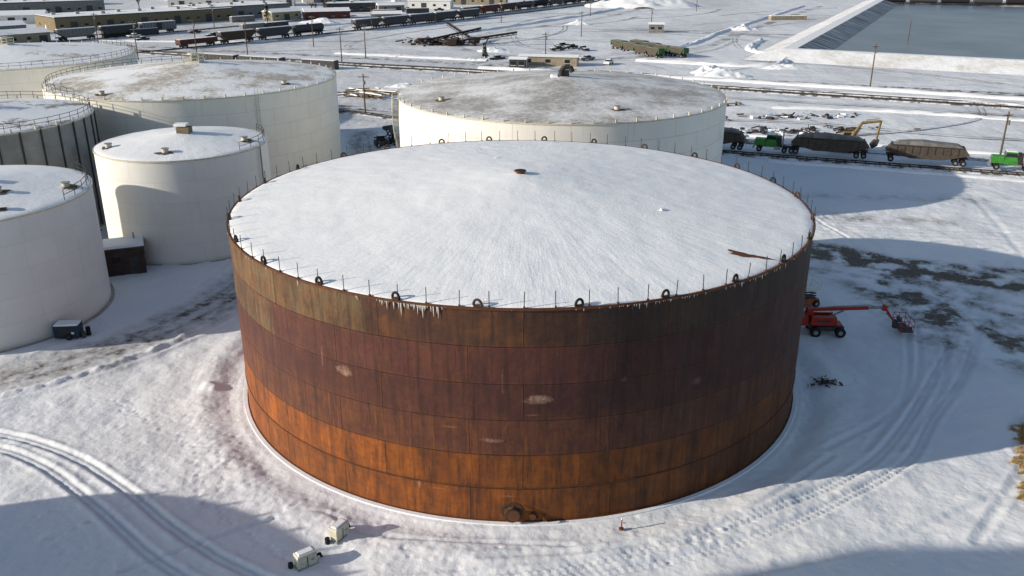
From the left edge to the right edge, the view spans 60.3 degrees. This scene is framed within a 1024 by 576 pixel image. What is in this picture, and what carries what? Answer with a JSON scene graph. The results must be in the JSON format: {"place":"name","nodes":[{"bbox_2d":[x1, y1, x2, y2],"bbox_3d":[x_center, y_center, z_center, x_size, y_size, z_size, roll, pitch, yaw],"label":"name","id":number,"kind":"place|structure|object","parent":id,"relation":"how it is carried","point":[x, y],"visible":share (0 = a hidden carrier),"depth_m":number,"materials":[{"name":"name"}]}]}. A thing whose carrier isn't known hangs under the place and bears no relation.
{"place":"outdoors","nodes":[
{"label":"outdoors","id":0,"kind":"place"},
{"bbox_2d":[382,125,399,145],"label":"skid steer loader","id":1,"kind":"object","parent":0,"point":[391,139],"visible":0.41,"depth_m":167.08,"materials":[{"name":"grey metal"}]},
{"bbox_2d":[0,0,1023,575],"bbox_3d":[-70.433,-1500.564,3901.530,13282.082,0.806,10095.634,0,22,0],"label":"snowy ground","id":2,"kind":"structure","parent":0,"point":[130,442],"depth_m":73.22,"materials":[{"name":"snow"}]},
{"bbox_2d":[0,20,26,29],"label":"office building","id":3,"kind":"structure","parent":2,"relation":"on","point":[14,24],"depth_m":358.45,"materials":[{"name":"white"}]},
{"bbox_2d":[0,10,47,23],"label":"farm shed","id":4,"kind":"structure","parent":2,"relation":"on","point":[26,16],"depth_m":407.57,"materials":[{"name":"white paint"}]},
{"bbox_2d":[0,27,50,42],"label":"office building","id":5,"kind":"structure","parent":2,"relation":"on","point":[31,35],"depth_m":327.36,"materials":[{"name":"beige"}]},
{"bbox_2d":[0,0,104,12],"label":"warehouse","id":6,"kind":"structure","parent":2,"relation":"on","point":[59,6],"depth_m":462.68,"materials":[{"name":"grey metal"}]},
{"bbox_2d":[0,91,105,227],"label":"ribbed storage tank","id":7,"kind":"object","parent":2,"relation":"on","point":[51,132],"visible":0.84,"depth_m":112.51,"materials":[{"name":"metal"}]},
{"bbox_2d":[0,162,114,352],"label":"white storage tank","id":8,"kind":"object","parent":2,"relation":"on","point":[53,268],"visible":0.98,"depth_m":85.43,"materials":[{"name":"metal"}]},
{"bbox_2d":[0,36,137,98],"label":"white storage tank","id":9,"kind":"object","parent":2,"relation":"on","point":[28,66],"visible":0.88,"depth_m":166.61,"materials":[{"name":"beige paint"}]},
{"bbox_2d":[52,320,91,339],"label":"towable generator","id":10,"kind":"object","parent":2,"relation":"on","point":[68,329],"visible":1,"depth_m":85.34,"materials":[{"name":"blue paint"}]},
{"bbox_2d":[102,232,146,276],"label":"pump shed","id":11,"kind":"structure","parent":2,"relation":"on","point":[124,255],"depth_m":101.64,"materials":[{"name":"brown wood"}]},
{"bbox_2d":[34,5,232,30],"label":"warehouse","id":12,"kind":"structure","parent":2,"relation":"on","point":[51,21],"depth_m":395.15,"materials":[{"name":"metal"}]},
{"bbox_2d":[129,27,158,35],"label":"shipping container","id":13,"kind":"object","parent":2,"relation":"on","point":[149,31],"visible":0.87,"depth_m":358.35,"materials":[{"name":"grey metal"}]},
{"bbox_2d":[92,122,270,265],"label":"white storage tank","id":14,"kind":"object","parent":2,"relation":"on","point":[166,194],"visible":0.94,"depth_m":104.20,"materials":[{"name":"metal"}]},
{"bbox_2d":[95,39,277,42],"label":"snow windrow","id":15,"kind":"object","parent":2,"relation":"on","point":[174,40],"visible":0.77,"depth_m":335.86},
{"bbox_2d":[41,52,343,178],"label":"white storage tank","id":16,"kind":"object","parent":2,"relation":"on","point":[291,108],"visible":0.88,"depth_m":136.69,"materials":[{"name":"metal"}]},
{"bbox_2d":[40,15,355,42],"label":"railway track","id":17,"kind":"structure","parent":2,"relation":"on","point":[171,32],"depth_m":369.92,"materials":[{"name":"metal"}]},
{"bbox_2d":[53,26,97,40],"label":"hopper railcar","id":18,"kind":"object","parent":17,"relation":"on","point":[66,33],"visible":0.96,"depth_m":337.81,"materials":[{"name":"metal"}]},
{"bbox_2d":[97,23,137,36],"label":"hopper railcar","id":19,"kind":"object","parent":17,"relation":"on","point":[107,30],"visible":0.8,"depth_m":349.81,"materials":[{"name":"metal"}]},
{"bbox_2d":[137,20,176,31],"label":"box railcar","id":20,"kind":"object","parent":17,"relation":"on","point":[168,25],"visible":0.83,"depth_m":364.50,"materials":[{"name":"metal"}]},
{"bbox_2d":[196,52,238,59],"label":"gondola railcar","id":21,"kind":"object","parent":2,"relation":"on","point":[212,56],"visible":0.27,"depth_m":272.64,"materials":[{"name":"metal"}]},
{"bbox_2d":[172,1,289,17],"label":"warehouse","id":22,"kind":"structure","parent":2,"relation":"on","point":[242,8],"depth_m":436.89,"materials":[{"name":"grey metal"}]},
{"bbox_2d":[167,0,295,6],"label":"warehouse","id":23,"kind":"structure","parent":2,"relation":"on","point":[183,2],"depth_m":506.81,"materials":[{"name":"white paint"}]},
{"bbox_2d":[229,15,254,22],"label":"shipping container","id":24,"kind":"object","parent":2,"relation":"on","point":[232,19],"visible":0.98,"depth_m":416.94,"materials":[{"name":"metal"}]},
{"bbox_2d":[239,22,264,29],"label":"shipping container","id":25,"kind":"object","parent":2,"relation":"on","point":[254,25],"visible":0.62,"depth_m":379.60,"materials":[{"name":"metal"}]},
{"bbox_2d":[237,55,285,60],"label":"gondola railcar","id":26,"kind":"object","parent":2,"relation":"on","point":[248,57],"visible":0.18,"depth_m":267.20,"materials":[{"name":"metal"}]},
{"bbox_2d":[264,21,288,26],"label":"shipping container","id":27,"kind":"object","parent":2,"relation":"on","point":[275,23],"visible":0.66,"depth_m":387.38,"materials":[{"name":"grey metal"}]},
{"bbox_2d":[261,7,301,20],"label":"farm shed","id":28,"kind":"structure","parent":2,"relation":"on","point":[280,14],"depth_m":425.96,"materials":[{"name":"beige"}]},
{"bbox_2d":[288,545,322,571],"bbox_3d":[-12.749,16.715,54.692,2.240,1.080,0.805,-16,26,-34],"label":"towable generator","id":29,"kind":"object","parent":2,"relation":"on","point":[305,558],"visible":1,"depth_m":54.39,"materials":[{"name":"beige paint"}]},
{"bbox_2d":[300,58,338,69],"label":"shipping container","id":30,"kind":"object","parent":2,"relation":"on","point":[330,63],"visible":0.63,"depth_m":264.04,"materials":[{"name":"grey metal"}]},
{"bbox_2d":[300,17,340,23],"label":"snow pile","id":31,"kind":"object","parent":2,"relation":"on","point":[324,20],"visible":0.83,"depth_m":410.20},
{"bbox_2d":[302,7,350,18],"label":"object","id":32,"kind":"structure","parent":2,"relation":"on","point":[335,12],"depth_m":433.23,"materials":[{"name":"red paint"}]},
{"bbox_2d":[325,518,350,544],"bbox_3d":[-11.169,15.672,57.200,0.805,1.080,2.240,12,24,28],"label":"towable generator","id":33,"kind":"object","parent":2,"relation":"on","point":[338,529],"visible":1,"depth_m":56.77,"materials":[{"name":"beige paint"}]},
{"bbox_2d":[323,0,375,11],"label":"warehouse","id":34,"kind":"structure","parent":2,"relation":"on","point":[358,6],"depth_m":473.70,"materials":[{"name":"grey metal"}]},
{"bbox_2d":[138,4,585,51],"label":"railway track","id":35,"kind":"structure","parent":2,"relation":"on","point":[355,30],"depth_m":374.43,"materials":[{"name":"metal"}]},
{"bbox_2d":[175,36,217,47],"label":"gondola railcar","id":36,"kind":"object","parent":35,"relation":"on","point":[209,40],"visible":0.99,"depth_m":316.79,"materials":[{"name":"metal"}]},
{"bbox_2d":[216,29,255,43],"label":"hopper railcar","id":37,"kind":"object","parent":35,"relation":"on","point":[226,36],"visible":0.95,"depth_m":329.02,"materials":[{"name":"metal"}]},
{"bbox_2d":[255,25,291,39],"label":"hopper railcar","id":38,"kind":"object","parent":35,"relation":"on","point":[266,32],"visible":0.99,"depth_m":341.91,"materials":[{"name":"metal"}]},
{"bbox_2d":[291,23,324,35],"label":"tank railcar","id":39,"kind":"object","parent":35,"relation":"on","point":[300,29],"visible":1,"depth_m":354.59,"materials":[{"name":"metal"}]},
{"bbox_2d":[351,17,381,29],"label":"hopper railcar","id":40,"kind":"object","parent":35,"relation":"on","point":[358,23],"visible":1,"depth_m":378.66,"materials":[{"name":"metal"}]},
{"bbox_2d":[380,15,408,26],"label":"hopper railcar","id":41,"kind":"object","parent":35,"relation":"on","point":[397,19],"visible":1,"depth_m":391.58,"materials":[{"name":"metal"}]},
{"bbox_2d":[407,12,434,23],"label":"hopper railcar","id":42,"kind":"object","parent":35,"relation":"on","point":[415,18],"visible":0.98,"depth_m":404.18,"materials":[{"name":"metal"}]},
{"bbox_2d":[432,10,457,21],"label":"hopper railcar","id":43,"kind":"object","parent":35,"relation":"on","point":[440,15],"visible":1,"depth_m":417.04,"materials":[{"name":"metal"}]},
{"bbox_2d":[456,8,480,18],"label":"hopper railcar","id":44,"kind":"object","parent":35,"relation":"on","point":[473,12],"visible":1,"depth_m":429.63,"materials":[{"name":"metal"}]},
{"bbox_2d":[337,87,397,98],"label":"timber pile","id":45,"kind":"object","parent":2,"relation":"on","point":[377,93],"visible":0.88,"depth_m":217.95,"materials":[{"name":"brown wood"}]},
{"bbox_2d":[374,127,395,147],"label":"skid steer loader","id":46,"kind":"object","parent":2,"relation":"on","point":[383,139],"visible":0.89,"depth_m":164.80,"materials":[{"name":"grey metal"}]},
{"bbox_2d":[371,10,401,17],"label":"farm shed","id":47,"kind":"structure","parent":2,"relation":"on","point":[374,14],"depth_m":418.15,"materials":[{"name":"white metal"}]},
{"bbox_2d":[375,2,404,11],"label":"shed","id":48,"kind":"structure","parent":2,"relation":"on","point":[398,6],"depth_m":474.47,"materials":[{"name":"white metal"}]},
{"bbox_2d":[334,52,486,60],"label":"snow windrow","id":49,"kind":"object","parent":2,"relation":"on","point":[413,56],"visible":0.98,"depth_m":290.44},
{"bbox_2d":[406,8,428,13],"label":"shipping container","id":50,"kind":"object","parent":2,"relation":"on","point":[416,10],"visible":0.94,"depth_m":465.40,"materials":[{"name":"grey metal"}]},
{"bbox_2d":[407,0,452,8],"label":"house","id":51,"kind":"structure","parent":2,"relation":"on","point":[436,4],"depth_m":494.15,"materials":[{"name":"white paint"}]},
{"bbox_2d":[395,35,490,46],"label":"machinery scrap","id":52,"kind":"object","parent":2,"relation":"on","point":[437,41],"visible":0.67,"depth_m":324.50,"materials":[{"name":"brown metal"}]},
{"bbox_2d":[417,27,480,43],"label":"conveyor","id":53,"kind":"object","parent":2,"relation":"on","point":[447,35],"visible":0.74,"depth_m":325.28,"materials":[{"name":"metal"}]},
{"bbox_2d":[453,0,507,4],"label":"warehouse","id":54,"kind":"structure","parent":2,"relation":"on","point":[472,2],"depth_m":527.21,"materials":[{"name":"beige"}]},
{"bbox_2d":[447,31,516,44],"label":"conveyor","id":55,"kind":"object","parent":2,"relation":"on","point":[451,41],"visible":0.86,"depth_m":321.67,"materials":[{"name":"metal"}]},
{"bbox_2d":[379,0,606,26],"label":"railway track","id":56,"kind":"structure","parent":2,"relation":"on","point":[510,11],"depth_m":484.27,"materials":[{"name":"metal"}]},
{"bbox_2d":[480,4,499,13],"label":"hopper railcar","id":57,"kind":"object","parent":56,"relation":"on","point":[489,8],"visible":0.91,"depth_m":459.24,"materials":[{"name":"metal"}]},
{"bbox_2d":[498,2,516,11],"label":"hopper railcar","id":58,"kind":"object","parent":56,"relation":"on","point":[510,6],"visible":0.76,"depth_m":473.25,"materials":[{"name":"metal"}]},
{"bbox_2d":[515,0,532,9],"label":"tank railcar","id":59,"kind":"object","parent":56,"relation":"on","point":[524,4],"visible":0.99,"depth_m":486.53,"materials":[{"name":"metal"}]},
{"bbox_2d":[532,0,548,7],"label":"tank railcar","id":60,"kind":"object","parent":56,"relation":"on","point":[537,3],"visible":1,"depth_m":499.59,"materials":[{"name":"metal"}]},
{"bbox_2d":[908,0,937,4],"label":"tank railcar","id":61,"kind":"object","parent":56,"relation":"on","point":[934,2],"visible":1,"depth_m":521.39,"materials":[{"name":"metal"}]},
{"bbox_2d":[941,0,970,5],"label":"tank railcar","id":62,"kind":"object","parent":56,"relation":"on","point":[962,2],"visible":1,"depth_m":516.10,"materials":[{"name":"metal"}]},
{"bbox_2d":[971,0,1002,5],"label":"tank railcar","id":63,"kind":"object","parent":56,"relation":"on","point":[995,2],"visible":1,"depth_m":511.22,"materials":[{"name":"metal"}]},
{"bbox_2d":[478,47,511,52],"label":"snow pile","id":64,"kind":"object","parent":2,"relation":"on","point":[495,50],"visible":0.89,"depth_m":304.33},
{"bbox_2d":[508,56,528,67],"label":"shed","id":65,"kind":"structure","parent":2,"relation":"on","point":[518,62],"depth_m":266.79,"materials":[{"name":"grey metal"}]},
{"bbox_2d":[226,131,815,525],"bbox_3d":[0.700,-1.422,77.829,48.840,18.320,48.999,0,22,0],"label":"rusty steel storage tank","id":66,"kind":"object","parent":2,"relation":"on","point":[517,332],"visible":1,"depth_m":59.53,"materials":[{"name":"brown metal"}]},
{"bbox_2d":[466,7,623,32],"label":"snow windrow","id":67,"kind":"object","parent":2,"relation":"on","point":[542,21],"visible":0.8,"depth_m":418.38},
{"bbox_2d":[518,53,580,66],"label":"mobile office","id":68,"kind":"structure","parent":2,"relation":"on","point":[548,60],"depth_m":270.82,"materials":[{"name":"beige"}]},
{"bbox_2d":[392,64,726,162],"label":"white storage tank","id":69,"kind":"object","parent":2,"relation":"on","point":[669,114],"visible":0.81,"depth_m":120.27,"materials":[{"name":"beige paint"}]},
{"bbox_2d":[136,52,1023,109],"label":"railway track","id":70,"kind":"structure","parent":2,"relation":"on","point":[811,94],"depth_m":219.95,"materials":[{"name":"metal"}]},
{"bbox_2d":[137,50,1023,106],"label":"railway track","id":71,"kind":"structure","parent":2,"relation":"on","point":[734,86],"depth_m":229.77,"materials":[{"name":"metal"}]},
{"bbox_2d":[610,39,628,49],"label":"grain wagon","id":72,"kind":"object","parent":2,"relation":"on","point":[616,43],"visible":0.73,"depth_m":311.46,"materials":[{"name":"metal"}]},
{"bbox_2d":[237,8,1023,140],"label":"tyre ruts","id":73,"kind":"structure","parent":2,"relation":"on","point":[914,130],"depth_m":290.48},
{"bbox_2d":[621,42,640,51],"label":"grain wagon","id":74,"kind":"object","parent":2,"relation":"on","point":[627,46],"visible":0.65,"depth_m":304.05,"materials":[{"name":"metal"}]},
{"bbox_2d":[584,0,701,8],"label":"snow pile","id":75,"kind":"object","parent":2,"relation":"on","point":[654,4],"visible":0.98,"depth_m":502.30,"materials":[{"name":"snow"}]},
{"bbox_2d":[486,5,804,60],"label":"snow windrow","id":76,"kind":"object","parent":2,"relation":"on","point":[710,36],"visible":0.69,"depth_m":336.13,"materials":[{"name":"snow"}]},
{"bbox_2d":[648,22,664,32],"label":"shed","id":77,"kind":"structure","parent":2,"relation":"on","point":[656,27],"depth_m":368.01,"materials":[{"name":"beige metal"}]},
{"bbox_2d":[668,46,688,57],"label":"grain wagon","id":78,"kind":"object","parent":2,"relation":"on","point":[677,50],"visible":1,"depth_m":290.25,"materials":[{"name":"metal"}]},
{"bbox_2d":[339,109,1023,177],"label":"railway track","id":79,"kind":"structure","parent":2,"relation":"on","point":[851,162],"depth_m":152.82,"materials":[{"name":"metal"}]},
{"bbox_2d":[723,127,745,149],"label":"hopper trailer","id":80,"kind":"object","parent":79,"relation":"on","point":[734,136],"visible":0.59,"depth_m":160.93,"materials":[{"name":"metal"}]},
{"bbox_2d":[987,149,1023,170],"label":"hopper semi truck","id":81,"kind":"object","parent":79,"relation":"on","point":[1015,157],"visible":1,"depth_m":146.38,"materials":[{"name":"metal"}]},
{"bbox_2d":[690,64,722,74],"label":"snow pile","id":82,"kind":"object","parent":2,"relation":"on","point":[705,68],"visible":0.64,"depth_m":255.42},
{"bbox_2d":[635,38,789,66],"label":"snow windrow","id":83,"kind":"object","parent":2,"relation":"on","point":[751,46],"visible":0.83,"depth_m":276.15,"materials":[{"name":"snow"}]},
{"bbox_2d":[694,69,752,77],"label":"snow pile","id":84,"kind":"object","parent":2,"relation":"on","point":[723,73],"visible":0.86,"depth_m":248.10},
{"bbox_2d":[729,24,760,30],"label":"snow pile","id":85,"kind":"object","parent":2,"relation":"on","point":[743,27],"visible":0.89,"depth_m":377.96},
{"bbox_2d":[477,66,1023,100],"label":"snow windrow","id":86,"kind":"object","parent":2,"relation":"on","point":[900,90],"visible":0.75,"depth_m":230.87,"materials":[{"name":"snow"}]},
{"bbox_2d":[758,64,810,69],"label":"snow pile","id":87,"kind":"object","parent":2,"relation":"on","point":[782,67],"visible":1,"depth_m":264.72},
{"bbox_2d":[731,125,842,135],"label":"scrap metal pile","id":88,"kind":"object","parent":2,"relation":"on","point":[764,132],"visible":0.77,"depth_m":177.08,"materials":[{"name":"metal"}]},
{"bbox_2d":[768,15,806,19],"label":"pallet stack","id":89,"kind":"object","parent":2,"relation":"on","point":[787,17],"visible":1,"depth_m":427.26,"materials":[{"name":"beige"}]},
{"bbox_2d":[725,112,856,120],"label":"scrap metal pile","id":90,"kind":"object","parent":2,"relation":"on","point":[798,118],"visible":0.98,"depth_m":192.28,"materials":[{"name":"grey metal"}]},
{"bbox_2d":[752,130,868,158],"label":"hopper semi truck","id":91,"kind":"object","parent":2,"relation":"on","point":[827,142],"visible":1,"depth_m":156.29,"materials":[{"name":"metal"}]},
{"bbox_2d":[804,275,821,306],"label":"scissor lift","id":92,"kind":"object","parent":2,"relation":"on","point":[810,299],"visible":0.52,"depth_m":92.86,"materials":[{"name":"orange paint"}]},
{"bbox_2d":[811,375,842,387],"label":"brush pile","id":93,"kind":"object","parent":2,"relation":"on","point":[823,381],"visible":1,"depth_m":76.79,"materials":[{"name":"brown wood"}]},
{"bbox_2d":[780,123,920,131],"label":"scrap metal pile","id":94,"kind":"object","parent":2,"relation":"on","point":[812,128],"visible":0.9,"depth_m":179.30,"materials":[{"name":"metal"}]},
{"bbox_2d":[801,304,914,337],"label":"red boom lift","id":95,"kind":"object","parent":2,"relation":"on","point":[816,321],"visible":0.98,"depth_m":86.13,"materials":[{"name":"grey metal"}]},
{"bbox_2d":[700,83,1023,105],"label":"snow windrow","id":96,"kind":"object","parent":2,"relation":"on","point":[975,100],"visible":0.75,"depth_m":217.09,"materials":[{"name":"snow"}]},
{"bbox_2d":[843,118,881,152],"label":"excavator","id":97,"kind":"object","parent":2,"relation":"on","point":[873,143],"visible":0.38,"depth_m":159.48,"materials":[{"name":"yellow metal"}]},
{"bbox_2d":[743,133,1003,154],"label":"snow windrow","id":98,"kind":"object","parent":2,"relation":"on","point":[885,145],"visible":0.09,"depth_m":165.40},
{"bbox_2d":[768,159,1023,181],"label":"snow windrow","id":99,"kind":"object","parent":2,"relation":"on","point":[901,171],"visible":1,"depth_m":147.36,"materials":[{"name":"snow"}]},
{"bbox_2d":[771,106,1023,121],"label":"snow windrow","id":100,"kind":"object","parent":2,"relation":"on","point":[900,111],"visible":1,"depth_m":198.13,"materials":[{"name":"snow"}]},
{"bbox_2d":[885,139,969,166],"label":"hopper trailer","id":101,"kind":"object","parent":2,"relation":"on","point":[925,149],"visible":1,"depth_m":150.28,"materials":[{"name":"metal"}]},
{"bbox_2d":[999,111,1012,164],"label":"utility pole","id":102,"kind":"object","parent":2,"relation":"on","point":[1007,123],"visible":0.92,"depth_m":149.88,"materials":[{"name":"brown wood"}]},
{"bbox_2d":[1006,422,1023,504],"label":"dry grass","id":103,"kind":"structure","parent":2,"relation":"on","point":[1020,438],"depth_m":66.20,"materials":[{"name":"brown plant"}]},
{"bbox_2d":[451,7,648,56],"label":"yard road","id":104,"kind":"structure","parent":0,"point":[465,49],"depth_m":377.30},
{"bbox_2d":[79,42,1023,95],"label":"yard road","id":105,"kind":"structure","parent":0,"point":[928,89],"depth_m":272.03,"materials":[{"name":"snow"}]},
{"bbox_2d":[479,6,822,63],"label":"yard road","id":106,"kind":"structure","parent":0,"point":[722,40],"depth_m":333.11,"materials":[{"name":"snow"}]},
{"bbox_2d":[632,44,652,55],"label":"grain wagon","id":107,"kind":"object","parent":106,"relation":"on","point":[638,48],"visible":0.77,"depth_m":296.56,"materials":[{"name":"metal"}]},
{"bbox_2d":[645,46,664,57],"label":"grain wagon","id":108,"kind":"object","parent":106,"relation":"on","point":[656,52],"visible":1,"depth_m":289.20,"materials":[{"name":"metal"}]},
{"bbox_2d":[338,105,1023,162],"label":"access road","id":109,"kind":"structure","parent":0,"point":[975,158],"depth_m":168.30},
{"bbox_2d":[744,0,1023,75],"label":"settling pond","id":110,"kind":"structure","parent":0,"point":[981,38],"depth_m":336.16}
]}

